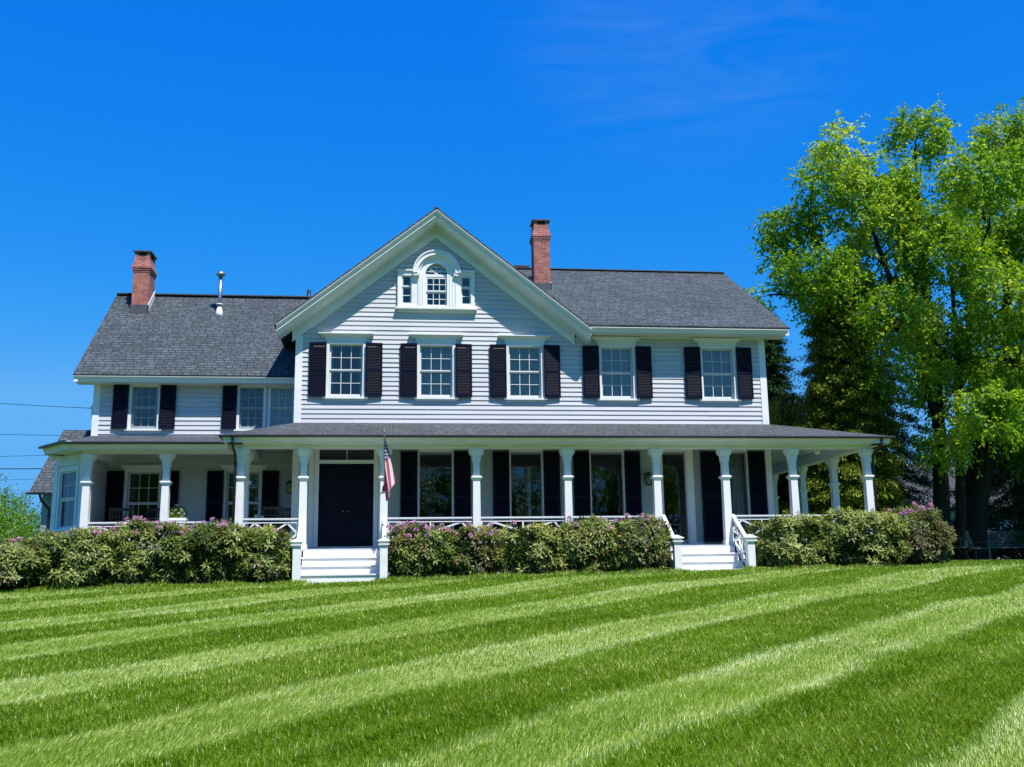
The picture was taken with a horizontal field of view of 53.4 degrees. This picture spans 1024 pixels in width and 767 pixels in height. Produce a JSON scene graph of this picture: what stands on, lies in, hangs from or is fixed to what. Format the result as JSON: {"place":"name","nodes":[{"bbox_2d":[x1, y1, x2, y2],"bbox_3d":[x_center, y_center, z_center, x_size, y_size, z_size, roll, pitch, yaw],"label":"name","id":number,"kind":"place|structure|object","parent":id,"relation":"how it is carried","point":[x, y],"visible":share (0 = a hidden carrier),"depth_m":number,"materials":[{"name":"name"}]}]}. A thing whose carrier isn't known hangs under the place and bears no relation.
{"place":"outdoors","nodes":[
{"label":"outdoors","id":0,"kind":"place"},
{"bbox_2d":[248,521,270,530],"bbox_3d":[-6.208,3.749,24.948,0.560,0.732,0.560,0,-11,-7],"label":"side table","id":1,"kind":"object","parent":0,"point":[259,521],"visible":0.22,"depth_m":24.81,"materials":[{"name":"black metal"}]},
{"bbox_2d":[0,561,1023,766],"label":"lawn","id":2,"kind":"structure","parent":0,"point":[629,728],"depth_m":9.02,"materials":[{"name":"green plant"}]},
{"bbox_2d":[0,489,39,540],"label":"garden shrub","id":3,"kind":"object","parent":2,"relation":"on","point":[5,524],"visible":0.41,"depth_m":33.51,"materials":[{"name":"green plant"}]},
{"bbox_2d":[0,497,40,575],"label":"garden shrub","id":4,"kind":"object","parent":2,"relation":"on","point":[24,532],"visible":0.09,"depth_m":31.90,"materials":[{"name":"green plant"}]},
{"bbox_2d":[0,473,41,550],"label":"garden shrub","id":5,"kind":"object","parent":2,"relation":"on","point":[19,503],"visible":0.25,"depth_m":38.12,"materials":[{"name":"green plant"}]},
{"bbox_2d":[26,207,895,585],"bbox_3d":[-2.137,0.546,29.684,22.230,10.870,12.430,0,-11,-7],"label":"farmhouse","id":6,"kind":"object","parent":2,"relation":"on","point":[478,381],"visible":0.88,"depth_m":26.92,"materials":[{"name":"paint"}]},
{"bbox_2d":[0,468,41,468],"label":"overhead wire","id":7,"kind":"object","parent":6,"relation":"attached to","point":[20,468],"visible":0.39,"depth_m":32.57,"materials":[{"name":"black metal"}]},
{"bbox_2d":[0,434,60,435],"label":"overhead wire","id":8,"kind":"object","parent":6,"relation":"attached to","point":[18,434],"visible":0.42,"depth_m":32.53,"materials":[{"name":"black metal"}]},
{"bbox_2d":[0,403,80,407],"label":"overhead wire","id":9,"kind":"object","parent":6,"relation":"attached to","point":[39,405],"visible":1,"depth_m":26.84,"materials":[{"name":"black metal"}]},
{"bbox_2d":[106,507,132,541],"bbox_3d":[-9.758,3.663,25.282,0.560,1.123,0.590,5,-12,-26],"label":"porch chair","id":10,"kind":"object","parent":6,"relation":"on","point":[122,510],"visible":0.3,"depth_m":25.11,"materials":[{"name":"wood"}]},
{"bbox_2d":[103,465,179,533],"bbox_3d":[-9.570,3.073,26.375,1.823,1.915,0.263,0,-11,-7],"label":"window","id":11,"kind":"structure","parent":6,"relation":"in","point":[118,498],"depth_m":26.37,"materials":[{"name":"white paint"}]},
{"bbox_2d":[111,385,176,432],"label":"window","id":12,"kind":"structure","parent":6,"relation":"in","point":[122,394],"depth_m":26.78,"materials":[{"name":"white paint"}]},
{"bbox_2d":[145,508,159,530],"bbox_3d":[-8.817,3.710,25.591,0.560,1.123,0.590,-6,-12,23],"label":"porch chair","id":13,"kind":"object","parent":6,"relation":"on","point":[150,511],"visible":0.2,"depth_m":25.45,"materials":[{"name":"black wood"}]},
{"bbox_2d":[169,504,189,535],"bbox_3d":[-8.133,3.508,24.764,0.489,1.185,0.500,0,-11,-7],"label":"flower pot","id":14,"kind":"object","parent":6,"relation":"on","point":[179,511],"visible":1,"depth_m":24.74,"materials":[{"name":"white paint"}]},
{"bbox_2d":[205,465,278,527],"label":"window","id":15,"kind":"structure","parent":6,"relation":"in","point":[268,495],"depth_m":26.64,"materials":[{"name":"white paint"}]},
{"bbox_2d":[221,386,266,431],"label":"window","id":16,"kind":"structure","parent":6,"relation":"in","point":[231,403],"depth_m":27.08,"materials":[{"name":"white paint"}]},
{"bbox_2d":[262,506,286,546],"bbox_3d":[-5.983,3.675,25.620,0.560,1.123,0.590,0,-11,-7],"label":"porch chair","id":17,"kind":"object","parent":6,"relation":"on","point":[274,509],"visible":0.44,"depth_m":25.44,"materials":[{"name":"black wood"}]},
{"bbox_2d":[267,386,294,426],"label":"window","id":18,"kind":"structure","parent":6,"relation":"in","point":[281,398],"depth_m":27.35,"materials":[{"name":"glass"}]},
{"bbox_2d":[275,508,290,533],"bbox_3d":[-5.730,3.784,26.195,0.560,1.123,0.590,-3,-11,11],"label":"porch chair","id":19,"kind":"object","parent":6,"relation":"on","point":[286,510],"visible":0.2,"depth_m":26.01,"materials":[{"name":"wood"}]},
{"bbox_2d":[286,480,291,493],"bbox_3d":[-5.837,2.711,26.765,0.200,0.368,0.240,0,-11,-7],"label":"wall lantern","id":20,"kind":"object","parent":6,"relation":"attached to","point":[289,482],"depth_m":26.72,"materials":[{"name":"black metal"}]},
{"bbox_2d":[307,449,380,548],"bbox_3d":[-4.218,2.921,25.900,1.900,2.620,0.220,0,-11,-7],"label":"front door","id":21,"kind":"structure","parent":6,"relation":"in","point":[350,510],"depth_m":25.89,"materials":[{"name":"black paint"}]},
{"bbox_2d":[308,332,382,400],"bbox_3d":[-4.336,-0.422,26.549,1.903,1.775,0.345,0,-11,-7],"label":"window","id":22,"kind":"structure","parent":6,"relation":"in","point":[316,349],"depth_m":26.50,"materials":[{"name":"white paint"}]},
{"bbox_2d":[383,430,395,500],"bbox_3d":[-2.854,1.948,23.701,0.304,1.613,1.053,0,-11,-7],"label":"flag","id":23,"kind":"object","parent":6,"relation":"attached to","point":[389,480],"visible":1,"depth_m":23.43,"materials":[{"name":"fabric"}]},
{"bbox_2d":[399,333,471,400],"bbox_3d":[-2.009,-0.399,26.841,1.903,1.775,0.387,0,-11,-7],"label":"window","id":24,"kind":"structure","parent":6,"relation":"in","point":[436,357],"depth_m":26.86,"materials":[{"name":"white paint"}]},
{"bbox_2d":[400,449,470,544],"bbox_3d":[-1.971,2.901,26.168,1.825,2.480,0.141,0,-11,-7],"label":"french window","id":25,"kind":"structure","parent":6,"relation":"in","point":[460,460],"depth_m":26.18,"materials":[{"name":"white paint"}]},
{"bbox_2d":[396,249,476,313],"bbox_3d":[-2.034,-2.680,27.344,2.160,1.705,0.650,0,-11,-7],"label":"window","id":26,"kind":"structure","parent":6,"relation":"in","point":[419,291],"depth_m":27.18,"materials":[{"name":"white paint"}]},
{"bbox_2d":[489,335,560,401],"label":"window","id":27,"kind":"structure","parent":6,"relation":"in","point":[524,379],"depth_m":27.13,"materials":[{"name":"white paint"}]},
{"bbox_2d":[493,449,560,543],"bbox_3d":[0.371,2.920,26.441,1.780,2.480,0.141,0,-11,-7],"label":"french window","id":28,"kind":"structure","parent":6,"relation":"in","point":[502,495],"depth_m":26.45,"materials":[{"name":"white paint"}]},
{"bbox_2d":[524,467,530,534],"bbox_3d":[0.416,3.307,27.125,0.085,2.100,0.750,0,-11,-7],"label":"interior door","id":29,"kind":"structure","parent":6,"relation":"in","point":[527,475],"depth_m":26.93,"materials":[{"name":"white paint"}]},
{"bbox_2d":[573,450,641,535],"bbox_3d":[2.491,2.938,26.688,1.810,2.480,0.141,0,-11,-7],"label":"french window","id":30,"kind":"structure","parent":6,"relation":"in","point":[632,477],"depth_m":26.71,"materials":[{"name":"white paint"}]},
{"bbox_2d":[582,336,652,402],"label":"window","id":31,"kind":"structure","parent":6,"relation":"in","point":[613,361],"depth_m":27.41,"materials":[{"name":"white paint"}]},
{"bbox_2d":[644,472,651,485],"bbox_3d":[3.586,2.499,26.791,0.200,0.368,0.240,0,-11,-7],"label":"wall lantern","id":32,"kind":"object","parent":6,"relation":"attached to","point":[647,475],"depth_m":26.75,"materials":[{"name":"black metal"}]},
{"bbox_2d":[661,450,690,544],"bbox_3d":[4.303,2.990,26.907,0.730,2.550,0.110,0,-11,-7],"label":"glass door","id":33,"kind":"structure","parent":6,"relation":"in","point":[683,452],"depth_m":26.95,"materials":[{"name":"white paint"}]},
{"bbox_2d":[683,337,753,402],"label":"window","id":34,"kind":"structure","parent":6,"relation":"in","point":[714,370],"depth_m":27.74,"materials":[{"name":"white paint"}]},
{"bbox_2d":[700,450,767,541],"bbox_3d":[5.879,2.982,27.166,1.790,2.480,0.311,0,-11,-7],"label":"french window","id":35,"kind":"structure","parent":6,"relation":"in","point":[710,480],"depth_m":27.11,"materials":[{"name":"white paint"}]},
{"bbox_2d":[805,450,820,453],"bbox_3d":[7.958,1.720,26.648,1.223,0.280,1.165,0,-11,-7],"label":"ceiling fan","id":36,"kind":"object","parent":6,"relation":"hanging from","point":[816,451],"visible":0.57,"depth_m":26.55,"materials":[{"name":"white paint"}]},
{"bbox_2d":[39,564,942,589],"bbox_3d":[-2.071,4.483,23.519,25.400,0.424,2.557,0,-11,-7],"label":"planting bed","id":37,"kind":"object","parent":2,"relation":"on","point":[509,573],"visible":0.1,"depth_m":23.93,"materials":[{"name":"brown soil"}]},
{"bbox_2d":[0,536,54,590],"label":"rhododendron","id":38,"kind":"object","parent":37,"relation":"on","point":[11,569],"visible":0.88,"depth_m":21.39,"materials":[{"name":"green plant"}]},
{"bbox_2d":[23,525,132,587],"bbox_3d":[-9.409,3.861,22.448,2.471,1.469,2.034,0,-11,-7],"label":"rhododendron","id":39,"kind":"object","parent":37,"relation":"on","point":[80,563],"visible":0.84,"depth_m":21.76,"materials":[{"name":"green plant"}]},
{"bbox_2d":[102,515,208,584],"bbox_3d":[-7.954,3.757,22.672,2.507,1.607,1.947,0,-11,-7],"label":"rhododendron","id":40,"kind":"object","parent":37,"relation":"on","point":[142,569],"visible":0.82,"depth_m":22.02,"materials":[{"name":"green plant"}]},
{"bbox_2d":[159,517,257,583],"bbox_3d":[-6.666,3.770,22.714,2.169,1.540,2.003,0,-11,-7],"label":"rhododendron","id":41,"kind":"object","parent":37,"relation":"on","point":[209,566],"visible":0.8,"depth_m":22.19,"materials":[{"name":"green plant"}]},
{"bbox_2d":[227,524,294,583],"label":"rhododendron","id":42,"kind":"object","parent":37,"relation":"on","point":[262,566],"visible":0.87,"depth_m":22.34,"materials":[{"name":"green plant"}]},
{"bbox_2d":[385,519,460,578],"bbox_3d":[-2.032,3.829,23.213,1.932,1.433,1.569,0,-11,-7],"label":"rhododendron","id":43,"kind":"object","parent":37,"relation":"on","point":[420,553],"visible":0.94,"depth_m":22.72,"materials":[{"name":"green plant"}]},
{"bbox_2d":[445,522,504,576],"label":"rhododendron","id":44,"kind":"object","parent":37,"relation":"on","point":[483,548],"visible":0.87,"depth_m":23.05,"materials":[{"name":"green plant"}]},
{"bbox_2d":[492,520,568,574],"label":"rhododendron","id":45,"kind":"object","parent":37,"relation":"on","point":[538,556],"visible":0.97,"depth_m":23.03,"materials":[{"name":"green plant"}]},
{"bbox_2d":[548,513,624,573],"bbox_3d":[1.699,3.744,23.671,1.962,1.485,1.681,0,-11,-7],"label":"rhododendron","id":46,"kind":"object","parent":37,"relation":"on","point":[586,554],"visible":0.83,"depth_m":23.15,"materials":[{"name":"green plant"}]},
{"bbox_2d":[601,513,672,571],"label":"rhododendron","id":47,"kind":"object","parent":37,"relation":"on","point":[641,551],"visible":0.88,"depth_m":23.29,"materials":[{"name":"green plant"}]},
{"bbox_2d":[743,510,842,566],"bbox_3d":[6.689,3.743,24.299,2.331,1.440,1.837,0,-11,-7],"label":"rhododendron","id":48,"kind":"object","parent":37,"relation":"on","point":[791,547],"visible":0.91,"depth_m":23.80,"materials":[{"name":"green plant"}]},
{"bbox_2d":[807,505,913,566],"bbox_3d":[8.293,3.699,24.493,2.606,1.554,1.881,0,-11,-7],"label":"rhododendron","id":49,"kind":"object","parent":37,"relation":"on","point":[881,547],"visible":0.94,"depth_m":23.93,"materials":[{"name":"green plant"}]},
{"bbox_2d":[882,502,956,564],"bbox_3d":[9.910,3.740,25.237,2.062,1.645,2.035,0,-11,-7],"label":"rhododendron","id":50,"kind":"object","parent":37,"relation":"on","point":[929,544],"visible":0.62,"depth_m":24.53,"materials":[{"name":"green plant"}]},
{"bbox_2d":[763,305,809,517],"bbox_3d":[9.411,1.810,37.452,4.601,9.817,4.759,0,-11,-7],"label":"hemlock tree","id":51,"kind":"object","parent":2,"relation":"on","point":[776,376],"visible":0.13,"depth_m":37.48,"materials":[{"name":"green plant"}]},
{"bbox_2d":[768,391,811,425],"bbox_3d":[9.307,3.127,33.720,1.920,5.864,1.910,0,-11,-7],"label":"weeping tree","id":52,"kind":"object","parent":2,"relation":"on","point":[787,415],"visible":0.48,"depth_m":33.90,"materials":[{"name":"green plant"}]},
{"bbox_2d":[778,264,911,533],"bbox_3d":[10.503,0.819,32.834,4.260,10.016,4.806,-7,-12,27],"label":"hemlock tree","id":53,"kind":"object","parent":2,"relation":"on","point":[830,370],"visible":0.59,"depth_m":32.18,"materials":[{"name":"green plant"}]},
{"bbox_2d":[743,92,1011,560],"bbox_3d":[11.623,-2.153,32.878,10.009,15.964,5.509,0,-11,-7],"label":"birch tree","id":54,"kind":"object","parent":2,"relation":"on","point":[898,209],"visible":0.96,"depth_m":32.51,"materials":[{"name":"green plant"}]},
{"bbox_2d":[784,463,1018,559],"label":"neighbour house","id":55,"kind":"structure","parent":2,"relation":"on","point":[951,482],"depth_m":54.79,"materials":[{"name":"grey"}]},
{"bbox_2d":[865,307,954,530],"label":"spruce tree","id":56,"kind":"object","parent":2,"relation":"on","point":[892,413],"visible":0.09,"depth_m":40.81,"materials":[{"name":"green plant"}]},
{"bbox_2d":[952,538,979,560],"bbox_3d":[13.025,5.152,31.303,1.800,0.768,1.700,2,-11,-14],"label":"picnic table","id":57,"kind":"object","parent":2,"relation":"on","point":[963,549],"visible":0.23,"depth_m":30.97,"materials":[{"name":"grey wood"}]},
{"bbox_2d":[952,530,991,559],"bbox_3d":[14.477,5.157,32.371,1.270,1.004,0.764,6,-13,-31],"label":"garden bench","id":58,"kind":"object","parent":2,"relation":"on","point":[967,542],"visible":0.41,"depth_m":32.59,"materials":[{"name":"grey wood"}]},
{"bbox_2d":[923,97,1023,559],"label":"birch tree","id":59,"kind":"object","parent":2,"relation":"on","point":[996,429],"visible":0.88,"depth_m":30.80,"materials":[{"name":"green plant"}]},
{"bbox_2d":[950,323,1023,559],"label":"hemlock tree","id":60,"kind":"object","parent":2,"relation":"on","point":[997,488],"visible":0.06,"depth_m":40.87,"materials":[{"name":"green plant"}]},
{"bbox_2d":[951,521,1023,559],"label":"garden shrub","id":61,"kind":"object","parent":2,"relation":"on","point":[1010,555],"visible":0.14,"depth_m":35.22,"materials":[{"name":"green plant"}]},
{"bbox_2d":[967,355,1023,559],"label":"hemlock tree","id":62,"kind":"object","parent":2,"relation":"on","point":[1016,491],"visible":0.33,"depth_m":35.34,"materials":[{"name":"green plant"}]},
{"bbox_2d":[987,530,1023,548],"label":"garden bench","id":63,"kind":"object","parent":2,"relation":"on","point":[1005,535],"visible":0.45,"depth_m":33.63,"materials":[{"name":"grey wood"}]},
{"bbox_2d":[987,518,1023,559],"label":"garden shrub","id":64,"kind":"object","parent":2,"relation":"on","point":[1020,557],"visible":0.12,"depth_m":36.89,"materials":[{"name":"green plant"}]},
{"bbox_2d":[0,0,1023,538],"label":"sky","id":65,"kind":"structure","parent":0,"point":[273,146],"materials":[{"name":"blue"}]}
]}

